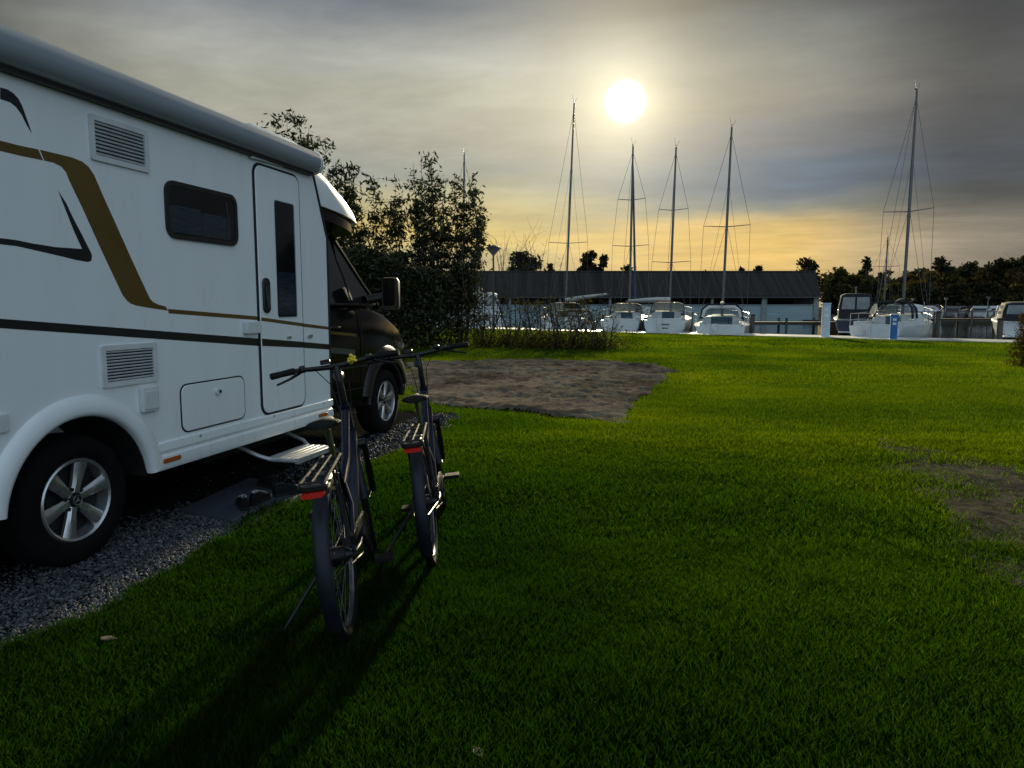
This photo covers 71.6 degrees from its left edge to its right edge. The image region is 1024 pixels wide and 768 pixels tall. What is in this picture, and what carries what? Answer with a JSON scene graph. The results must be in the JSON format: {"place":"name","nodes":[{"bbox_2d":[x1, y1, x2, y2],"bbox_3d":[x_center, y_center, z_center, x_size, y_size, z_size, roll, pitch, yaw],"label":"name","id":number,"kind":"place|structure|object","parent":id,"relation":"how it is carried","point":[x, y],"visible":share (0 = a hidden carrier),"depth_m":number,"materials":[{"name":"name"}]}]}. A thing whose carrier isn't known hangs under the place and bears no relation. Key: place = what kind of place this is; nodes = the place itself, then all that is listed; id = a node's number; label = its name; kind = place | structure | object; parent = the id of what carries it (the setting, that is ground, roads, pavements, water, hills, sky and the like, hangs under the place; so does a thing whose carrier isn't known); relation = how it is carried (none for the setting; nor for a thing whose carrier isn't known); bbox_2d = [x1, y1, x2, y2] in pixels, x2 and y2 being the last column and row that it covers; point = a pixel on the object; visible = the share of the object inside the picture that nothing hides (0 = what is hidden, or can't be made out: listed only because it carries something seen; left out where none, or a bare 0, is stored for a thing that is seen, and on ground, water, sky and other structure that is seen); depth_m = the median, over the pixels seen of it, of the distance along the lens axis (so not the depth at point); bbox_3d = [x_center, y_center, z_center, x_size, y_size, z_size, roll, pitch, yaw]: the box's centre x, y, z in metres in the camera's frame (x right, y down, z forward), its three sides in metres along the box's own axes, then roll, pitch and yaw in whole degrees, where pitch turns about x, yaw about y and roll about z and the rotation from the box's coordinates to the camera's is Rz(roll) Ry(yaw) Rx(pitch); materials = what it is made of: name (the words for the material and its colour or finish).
{"place":"outdoors","nodes":[
{"label":"outdoors","id":0,"kind":"place"},
{"bbox_2d":[0,332,1023,767],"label":"lawn ground","id":1,"kind":"structure","parent":0,"point":[532,640],"depth_m":2.83,"materials":[{"name":"green plant"}]},
{"bbox_2d":[100,636,117,640],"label":"fallen leaf","id":2,"kind":"object","parent":1,"relation":"on","point":[105,638],"visible":1,"depth_m":3.04,"materials":[{"name":"plant"}]},
{"bbox_2d":[0,410,461,648],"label":"paving","id":3,"kind":"structure","parent":1,"relation":"on","point":[145,496],"depth_m":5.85,"materials":[{"name":"grey gravel"}]},
{"bbox_2d":[0,23,406,566],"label":"motorhome","id":4,"kind":"object","parent":3,"relation":"on","point":[181,281],"visible":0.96,"depth_m":4.28,"materials":[{"name":"white metal"}]},
{"bbox_2d":[163,180,238,245],"bbox_3d":[-2.066,-1.132,4.761,0.024,0.360,0.720,2,6,14],"label":"side window","id":5,"kind":"structure","parent":4,"relation":"in","point":[192,213],"depth_m":4.72,"materials":[{"name":"glass"}]},
{"bbox_2d":[254,165,304,412],"bbox_3d":[-1.835,-0.736,5.679,0.044,1.887,0.606,2,6,14],"label":"door","id":6,"kind":"structure","parent":4,"relation":"in","point":[276,192],"depth_m":5.64,"materials":[{"name":"plastic"}]},
{"bbox_2d":[178,478,302,526],"bbox_3d":[-1.959,0.861,5.307,0.779,0.018,1.134,2,6,14],"label":"doormat","id":7,"kind":"object","parent":3,"relation":"on","point":[220,505],"visible":0.64,"depth_m":5.16,"materials":[{"name":"grey fabric"}]},
{"bbox_2d":[235,494,249,510],"bbox_3d":[-1.926,0.827,5.073,0.086,0.098,0.257,-3,7,-28],"label":"shoe","id":8,"kind":"object","parent":7,"relation":"on","point":[241,503],"visible":1,"depth_m":4.97,"materials":[{"name":"black fabric"}]},
{"bbox_2d":[249,490,270,505],"bbox_3d":[-1.847,0.813,5.202,0.086,0.098,0.257,1,6,6],"label":"shoe","id":9,"kind":"object","parent":7,"relation":"on","point":[256,497],"visible":0.99,"depth_m":5.13,"materials":[{"name":"black fabric"}]},
{"bbox_2d":[272,482,297,496],"bbox_3d":[-1.707,0.789,5.418,0.086,0.098,0.257,6,8,42],"label":"shoe","id":10,"kind":"object","parent":7,"relation":"on","point":[279,489],"visible":0.82,"depth_m":5.36,"materials":[{"name":"black fabric"}]},
{"bbox_2d":[257,113,285,133],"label":"tall shrub","id":11,"kind":"object","parent":1,"relation":"on","point":[277,123],"depth_m":23.96,"materials":[{"name":"green plant"}]},
{"bbox_2d":[272,108,340,237],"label":"tall shrub","id":12,"kind":"object","parent":1,"relation":"on","point":[304,143],"visible":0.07,"depth_m":23.74,"materials":[{"name":"green plant"}]},
{"bbox_2d":[269,350,399,638],"bbox_3d":[-0.847,0.463,3.640,0.678,1.193,1.832,-8,7,-5],"label":"bicycle","id":13,"kind":"object","parent":1,"relation":"on","point":[345,487],"visible":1,"depth_m":3.29,"materials":[{"name":"metal"}]},
{"bbox_2d":[323,159,383,315],"bbox_3d":[-5.855,-4.484,24.862,3.518,6.640,3.453,0,6,0],"label":"tall shrub","id":14,"kind":"object","parent":1,"relation":"on","point":[349,199],"visible":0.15,"depth_m":24.47,"materials":[{"name":"green plant"}]},
{"bbox_2d":[342,247,375,308],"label":"dense bush","id":15,"kind":"object","parent":1,"relation":"on","point":[349,252],"visible":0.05,"depth_m":22.14,"materials":[{"name":"green plant"}]},
{"bbox_2d":[350,249,427,348],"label":"dense bush","id":16,"kind":"object","parent":1,"relation":"on","point":[375,271],"visible":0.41,"depth_m":22.96,"materials":[{"name":"green plant"}]},
{"bbox_2d":[357,172,431,344],"bbox_3d":[-4.592,-4.484,25.828,3.547,6.338,3.636,0,6,0],"label":"tall shrub","id":17,"kind":"object","parent":1,"relation":"on","point":[394,231],"visible":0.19,"depth_m":25.54,"materials":[{"name":"green plant"}]},
{"bbox_2d":[378,251,456,349],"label":"dense bush","id":18,"kind":"object","parent":1,"relation":"on","point":[420,278],"visible":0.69,"depth_m":23.92,"materials":[{"name":"green plant"}]},
{"bbox_2d":[366,342,469,565],"bbox_3d":[-0.538,0.369,4.505,0.678,1.189,1.832,-7,7,-3],"label":"bicycle","id":19,"kind":"object","parent":1,"relation":"on","point":[424,448],"visible":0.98,"depth_m":4.11,"materials":[{"name":"metal"}]},
{"bbox_2d":[399,150,472,346],"bbox_3d":[-3.091,-4.924,26.148,3.328,7.202,3.452,0,6,0],"label":"tall shrub","id":20,"kind":"object","parent":1,"relation":"on","point":[421,226],"visible":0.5,"depth_m":25.86,"materials":[{"name":"green plant"}]},
{"bbox_2d":[430,170,505,343],"bbox_3d":[-1.706,-4.646,26.474,2.981,6.378,2.516,0,6,0],"label":"tall shrub","id":21,"kind":"object","parent":1,"relation":"on","point":[470,278],"visible":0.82,"depth_m":26.16,"materials":[{"name":"green plant"}]},
{"bbox_2d":[472,745,483,757],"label":"fallen leaf","id":22,"kind":"object","parent":1,"relation":"on","point":[480,754],"visible":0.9,"depth_m":2.27,"materials":[{"name":"plant"}]},
{"bbox_2d":[412,207,555,346],"bbox_3d":[-1.693,-3.551,24.565,5.525,4.675,3.960,-6,9,-43],"label":"bare bush","id":23,"kind":"object","parent":1,"relation":"on","point":[475,342],"visible":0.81,"depth_m":24.94,"materials":[{"name":"brown plant"}]},
{"bbox_2d":[485,245,500,332],"bbox_3d":[-0.984,-5.018,37.677,0.860,4.646,0.860,0,6,0],"label":"street lamp","id":24,"kind":"object","parent":1,"relation":"on","point":[491,250],"visible":0.73,"depth_m":37.39,"materials":[{"name":"metal"}]},
{"bbox_2d":[465,217,550,347],"bbox_3d":[0.044,-3.469,24.855,3.480,4.426,3.463,2,7,18],"label":"bare bush","id":25,"kind":"object","parent":1,"relation":"on","point":[506,343],"visible":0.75,"depth_m":24.56,"materials":[{"name":"brown plant"}]},
{"bbox_2d":[483,218,576,348],"bbox_3d":[0.751,-3.468,24.372,3.419,4.562,2.722,-2,7,-21],"label":"bare bush","id":26,"kind":"object","parent":1,"relation":"on","point":[526,334],"visible":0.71,"depth_m":24.19,"materials":[{"name":"brown plant"}]},
{"bbox_2d":[405,358,679,423],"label":"bare soil","id":27,"kind":"structure","parent":1,"relation":"on","point":[584,397],"depth_m":12.83,"materials":[{"name":"brown soil"}]},
{"bbox_2d":[510,235,620,348],"bbox_3d":[1.376,-3.128,23.506,3.858,4.047,2.879,4,8,35],"label":"bare bush","id":28,"kind":"object","parent":1,"relation":"on","point":[553,315],"visible":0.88,"depth_m":23.77,"materials":[{"name":"brown plant"}]},
{"bbox_2d":[529,281,624,349],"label":"bare bush","id":29,"kind":"object","parent":1,"relation":"on","point":[575,335],"visible":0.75,"depth_m":23.42,"materials":[{"name":"brown plant"}]},
{"bbox_2d":[556,286,647,350],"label":"bare bush","id":30,"kind":"object","parent":1,"relation":"on","point":[603,341],"visible":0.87,"depth_m":23.23,"materials":[{"name":"brown plant"}]},
{"bbox_2d":[196,436,1023,544],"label":"grass","id":31,"kind":"structure","parent":1,"relation":"on","point":[771,472],"depth_m":5.45,"materials":[{"name":"green plant"}]},
{"bbox_2d":[353,382,1023,441],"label":"grass","id":32,"kind":"structure","parent":1,"relation":"on","point":[886,404],"depth_m":9.34,"materials":[{"name":"green plant"}]},
{"bbox_2d":[404,347,1023,384],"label":"grass","id":33,"kind":"structure","parent":1,"relation":"on","point":[752,363],"depth_m":18.03,"materials":[{"name":"green plant"}]},
{"bbox_2d":[406,363,1023,589],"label":"soil clods","id":34,"kind":"object","parent":1,"relation":"on","point":[595,416],"visible":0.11,"depth_m":9.86,"materials":[{"name":"brown soil"}]},
{"bbox_2d":[873,438,1023,586],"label":"bare soil","id":35,"kind":"structure","parent":1,"relation":"on","point":[989,508],"depth_m":5.33,"materials":[{"name":"soil"}]},
{"bbox_2d":[1004,304,1023,366],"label":"beech hedge","id":36,"kind":"object","parent":1,"relation":"on","point":[1019,343],"visible":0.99,"depth_m":16.79,"materials":[{"name":"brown plant"}]},
{"bbox_2d":[0,0,1023,306],"label":"sky","id":37,"kind":"structure","parent":0,"point":[819,95],"materials":[{"name":"grey"}]},
{"bbox_2d":[405,327,1023,348],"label":"grass","id":38,"kind":"structure","parent":0,"point":[659,340],"depth_m":27.73,"materials":[{"name":"green plant"}]},
{"bbox_2d":[437,326,1020,342],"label":"quay walk","id":39,"kind":"structure","parent":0,"point":[883,338],"depth_m":32.79,"materials":[{"name":"concrete"}]},
{"bbox_2d":[821,303,831,336],"bbox_3d":[14.495,-2.942,32.792,0.400,1.587,0.400,2,7,20],"label":"power pedestal","id":40,"kind":"object","parent":39,"relation":"on","point":[825,320],"visible":0.97,"depth_m":32.62,"materials":[{"name":"white plastic"}]},
{"bbox_2d":[889,314,898,338],"bbox_3d":[16.346,-2.429,30.402,0.310,1.089,0.310,2,7,20],"label":"power pedestal","id":41,"kind":"object","parent":39,"relation":"on","point":[893,326],"visible":0.95,"depth_m":30.28,"materials":[{"name":"blue plastic"}]},
{"bbox_2d":[501,323,1014,339],"bbox_3d":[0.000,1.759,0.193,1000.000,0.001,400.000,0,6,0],"label":"water","id":42,"kind":"structure","parent":0,"point":[976,331],"depth_m":51.60,"materials":[{"name":"black liquid"}]},
{"bbox_2d":[448,151,472,325],"bbox_3d":[-3.769,-11.258,55.528,2.799,14.354,9.032,-1,6,-10],"label":"sailboat","id":43,"kind":"object","parent":42,"relation":"on","point":[464,185],"visible":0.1,"depth_m":55.53,"materials":[{"name":"plastic"}]},
{"bbox_2d":[459,292,504,326],"bbox_3d":[-2.814,-5.651,54.277,3.015,3.480,8.510,-2,6,-15],"label":"motor boat","id":44,"kind":"object","parent":42,"relation":"on","point":[495,307],"visible":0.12,"depth_m":51.41,"materials":[{"name":"plastic"}]},
{"bbox_2d":[541,95,608,328],"bbox_3d":[4.050,-11.441,48.417,4.320,16.271,10.358,2,7,21],"label":"sailboat","id":45,"kind":"object","parent":42,"relation":"on","point":[567,243],"visible":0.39,"depth_m":48.68,"materials":[{"name":"plastic"}]},
{"bbox_2d":[564,309,595,329],"bbox_3d":[4.255,-4.518,49.688,2.392,2.230,6.910,-1,6,-5],"label":"motor boat","id":46,"kind":"object","parent":42,"relation":"on","point":[574,314],"visible":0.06,"depth_m":47.34,"materials":[{"name":"white plastic"}]},
{"bbox_2d":[601,138,649,330],"bbox_3d":[7.396,-9.092,44.462,2.699,12.465,8.932,2,7,16],"label":"sailboat","id":47,"kind":"object","parent":42,"relation":"on","point":[632,320],"visible":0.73,"depth_m":44.12,"materials":[{"name":"plastic"}]},
{"bbox_2d":[626,138,691,331],"bbox_3d":[9.051,-8.754,43.136,3.914,12.083,9.132,2,7,15],"label":"sailboat","id":48,"kind":"object","parent":42,"relation":"on","point":[666,312],"visible":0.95,"depth_m":42.39,"materials":[{"name":"plastic"}]},
{"bbox_2d":[689,312,692,331],"bbox_3d":[11.292,-3.311,44.910,0.290,2.474,0.290,-4,8,-37],"label":"mooring post","id":49,"kind":"object","parent":42,"relation":"in","point":[691,326],"visible":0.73,"depth_m":44.75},
{"bbox_2d":[694,120,749,332],"bbox_3d":[12.064,-8.653,40.235,2.998,12.515,8.532,2,7,17],"label":"sailboat","id":50,"kind":"object","parent":42,"relation":"on","point":[722,317],"visible":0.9,"depth_m":39.67,"materials":[{"name":"plastic"}]},
{"bbox_2d":[750,314,754,332],"bbox_3d":[13.166,-2.625,38.933,0.290,2.415,0.290,4,8,32],"label":"mooring post","id":51,"kind":"object","parent":42,"relation":"in","point":[752,323],"visible":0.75,"depth_m":38.76,"materials":[{"name":"wood"}]},
{"bbox_2d":[742,317,834,332],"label":"jetty","id":52,"kind":"object","parent":42,"relation":"in","point":[786,323],"visible":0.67,"depth_m":47.30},
{"bbox_2d":[834,293,872,334],"bbox_3d":[22.344,-4.681,46.368,2.392,3.280,7.910,3,7,24],"label":"motor boat","id":53,"kind":"object","parent":42,"relation":"on","point":[849,303],"visible":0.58,"depth_m":43.82,"materials":[{"name":"blue plastic"}]},
{"bbox_2d":[872,234,899,311],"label":"sailboat","id":54,"kind":"object","parent":42,"relation":"on","point":[887,257],"visible":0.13,"depth_m":65.14,"materials":[{"name":"plastic"}]},
{"bbox_2d":[849,83,933,337],"bbox_3d":[19.457,-8.337,35.040,2.699,13.021,8.132,6,9,44],"label":"sailboat","id":55,"kind":"object","parent":42,"relation":"on","point":[912,322],"visible":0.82,"depth_m":34.71,"materials":[{"name":"plastic"}]},
{"bbox_2d":[914,304,943,323],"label":"motor boat","id":56,"kind":"object","parent":42,"relation":"on","point":[925,313],"visible":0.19,"depth_m":69.67,"materials":[{"name":"plastic"}]},
{"bbox_2d":[923,302,941,310],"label":"motor boat","id":57,"kind":"object","parent":42,"relation":"on","point":[933,308],"visible":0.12,"depth_m":72.12,"materials":[{"name":"plastic"}]},
{"bbox_2d":[933,311,941,337],"bbox_3d":[21.767,-2.440,36.427,0.290,2.596,0.290,7,9,37],"label":"mooring post","id":58,"kind":"object","parent":42,"relation":"in","point":[937,324],"visible":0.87,"depth_m":36.26,"materials":[{"name":"wood"}]},
{"bbox_2d":[918,311,996,328],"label":"jetty","id":59,"kind":"object","parent":42,"relation":"in","point":[957,319],"visible":0.32,"depth_m":55.86,"materials":[{"name":"wood"}]},
{"bbox_2d":[996,318,1003,338],"bbox_3d":[21.587,-1.760,31.482,0.290,2.323,0.290,-7,9,-39],"label":"mooring post","id":60,"kind":"object","parent":42,"relation":"in","point":[999,331],"visible":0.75,"depth_m":31.32,"materials":[{"name":"wood"}]},
{"bbox_2d":[991,302,1023,338],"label":"motor boat","id":61,"kind":"object","parent":42,"relation":"on","point":[1006,314],"visible":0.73,"depth_m":37.70,"materials":[{"name":"white plastic"}]},
{"bbox_2d":[801,307,991,322],"bbox_3d":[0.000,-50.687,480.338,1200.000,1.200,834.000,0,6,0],"label":"bank","id":62,"kind":"structure","parent":0,"point":[832,316],"depth_m":72.67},
{"bbox_2d":[505,250,543,270],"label":"tree","id":63,"kind":"object","parent":62,"relation":"on","point":[519,259],"visible":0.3,"depth_m":98.21,"materials":[{"name":"green plant"}]},
{"bbox_2d":[544,263,554,270],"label":"tree","id":64,"kind":"object","parent":62,"relation":"on","point":[551,267],"visible":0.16,"depth_m":101.96,"materials":[{"name":"green plant"}]},
{"bbox_2d":[576,249,602,270],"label":"tree","id":65,"kind":"object","parent":62,"relation":"on","point":[589,265],"visible":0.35,"depth_m":96.35,"materials":[{"name":"green plant"}]},
{"bbox_2d":[596,254,608,270],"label":"tree","id":66,"kind":"object","parent":62,"relation":"on","point":[603,259],"visible":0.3,"depth_m":97.24,"materials":[{"name":"green plant"}]},
{"bbox_2d":[383,271,821,322],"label":"boathouse","id":67,"kind":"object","parent":62,"relation":"on","point":[789,295],"visible":0.48,"depth_m":76.45,"materials":[{"name":"wood"}]},
{"bbox_2d":[620,264,633,270],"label":"tree","id":68,"kind":"object","parent":62,"relation":"on","point":[626,268],"visible":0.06,"depth_m":106.48,"materials":[{"name":"green plant"}]},
{"bbox_2d":[752,265,762,270],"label":"tree","id":69,"kind":"object","parent":62,"relation":"on","point":[758,268],"visible":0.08,"depth_m":110.43,"materials":[{"name":"green plant"}]},
{"bbox_2d":[796,257,833,298],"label":"tree","id":70,"kind":"object","parent":62,"relation":"on","point":[807,264],"visible":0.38,"depth_m":115.71,"materials":[{"name":"green plant"}]},
{"bbox_2d":[820,266,854,314],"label":"tree","id":71,"kind":"object","parent":62,"relation":"on","point":[839,273],"visible":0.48,"depth_m":120.75,"materials":[{"name":"green plant"}]},
{"bbox_2d":[819,283,856,312],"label":"tree","id":72,"kind":"object","parent":62,"relation":"on","point":[837,291],"visible":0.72,"depth_m":102.47,"materials":[{"name":"green plant"}]},
{"bbox_2d":[839,274,872,292],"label":"tree","id":73,"kind":"object","parent":62,"relation":"on","point":[857,279],"visible":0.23,"depth_m":116.48,"materials":[{"name":"green plant"}]},
{"bbox_2d":[858,256,873,280],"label":"tree","id":74,"kind":"object","parent":62,"relation":"on","point":[867,264],"visible":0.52,"depth_m":118.71,"materials":[{"name":"green plant"}]},
{"bbox_2d":[856,279,887,303],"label":"tree","id":75,"kind":"object","parent":62,"relation":"on","point":[870,289],"visible":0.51,"depth_m":110.24,"materials":[{"name":"green plant"}]},
{"bbox_2d":[875,268,894,283],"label":"tree","id":76,"kind":"object","parent":62,"relation":"on","point":[880,274],"visible":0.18,"depth_m":120.09,"materials":[{"name":"green plant"}]},
{"bbox_2d":[878,282,917,303],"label":"tree","id":77,"kind":"object","parent":62,"relation":"on","point":[896,295],"visible":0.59,"depth_m":98.83,"materials":[{"name":"green plant"}]},
{"bbox_2d":[888,274,920,286],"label":"tree","id":78,"kind":"object","parent":62,"relation":"on","point":[911,276],"visible":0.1,"depth_m":112.96,"materials":[{"name":"green plant"}]},
{"bbox_2d":[821,265,1007,313],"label":"wood","id":79,"kind":"object","parent":62,"relation":"on","point":[916,272],"visible":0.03,"depth_m":123.99,"materials":[{"name":"green plant"}]},
{"bbox_2d":[901,269,944,290],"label":"tree","id":80,"kind":"object","parent":62,"relation":"on","point":[935,278],"visible":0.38,"depth_m":105.84,"materials":[{"name":"green plant"}]},
{"bbox_2d":[907,281,941,305],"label":"tree","id":81,"kind":"object","parent":62,"relation":"on","point":[917,286],"visible":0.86,"depth_m":98.13,"materials":[{"name":"green plant"}]},
{"bbox_2d":[918,256,956,305],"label":"tree","id":82,"kind":"object","parent":62,"relation":"on","point":[941,267],"visible":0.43,"depth_m":109.28,"materials":[{"name":"green plant"}]},
{"bbox_2d":[944,297,948,317],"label":"street lamp","id":83,"kind":"object","parent":62,"relation":"on","point":[946,298],"visible":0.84,"depth_m":70.55,"materials":[{"name":"metal"}]},
{"bbox_2d":[937,273,970,304],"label":"tree","id":84,"kind":"object","parent":62,"relation":"on","point":[952,279],"visible":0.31,"depth_m":104.70,"materials":[{"name":"green plant"}]},
{"bbox_2d":[942,306,967,317],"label":"parked car","id":85,"kind":"object","parent":62,"relation":"on","point":[954,314],"visible":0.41,"depth_m":73.77,"materials":[{"name":"grey metal"}]},
{"bbox_2d":[941,282,973,305],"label":"tree","id":86,"kind":"object","parent":62,"relation":"on","point":[953,293],"visible":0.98,"depth_m":96.73,"materials":[{"name":"green plant"}]},
{"bbox_2d":[955,260,998,291],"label":"tree","id":87,"kind":"object","parent":62,"relation":"on","point":[967,271],"visible":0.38,"depth_m":108.67,"materials":[{"name":"green plant"}]},
{"bbox_2d":[967,306,992,317],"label":"parked car","id":88,"kind":"object","parent":62,"relation":"on","point":[980,314],"visible":0.61,"depth_m":73.66,"materials":[{"name":"silver metal"}]},
{"bbox_2d":[966,269,1000,302],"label":"tree","id":89,"kind":"object","parent":62,"relation":"on","point":[981,275],"visible":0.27,"depth_m":104.37,"materials":[{"name":"green plant"}]},
{"bbox_2d":[986,296,990,317],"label":"street lamp","id":90,"kind":"object","parent":62,"relation":"on","point":[988,297],"visible":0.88,"depth_m":70.55,"materials":[{"name":"metal"}]},
{"bbox_2d":[969,281,1008,305],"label":"tree","id":91,"kind":"object","parent":62,"relation":"on","point":[994,291],"visible":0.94,"depth_m":95.89,"materials":[{"name":"green plant"}]},
{"bbox_2d":[990,306,999,315],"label":"parked car","id":92,"kind":"object","parent":62,"relation":"on","point":[993,308],"visible":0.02,"depth_m":76.03,"materials":[{"name":"white metal"}]},
{"bbox_2d":[978,257,1014,289],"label":"tree","id":93,"kind":"object","parent":62,"relation":"on","point":[998,268],"visible":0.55,"depth_m":106.03,"materials":[{"name":"green plant"}]},
{"bbox_2d":[999,268,1023,292],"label":"tree","id":94,"kind":"object","parent":62,"relation":"on","point":[1015,276],"visible":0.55,"depth_m":102.25,"materials":[{"name":"green plant"}]},
{"bbox_2d":[1002,280,1023,302],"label":"tree","id":95,"kind":"object","parent":62,"relation":"on","point":[1016,293],"visible":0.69,"depth_m":94.57,"materials":[{"name":"green plant"}]},
{"bbox_2d":[1002,255,1023,278],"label":"tree","id":96,"kind":"object","parent":62,"relation":"on","point":[1018,263],"visible":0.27,"depth_m":105.32,"materials":[{"name":"green plant"}]}
]}

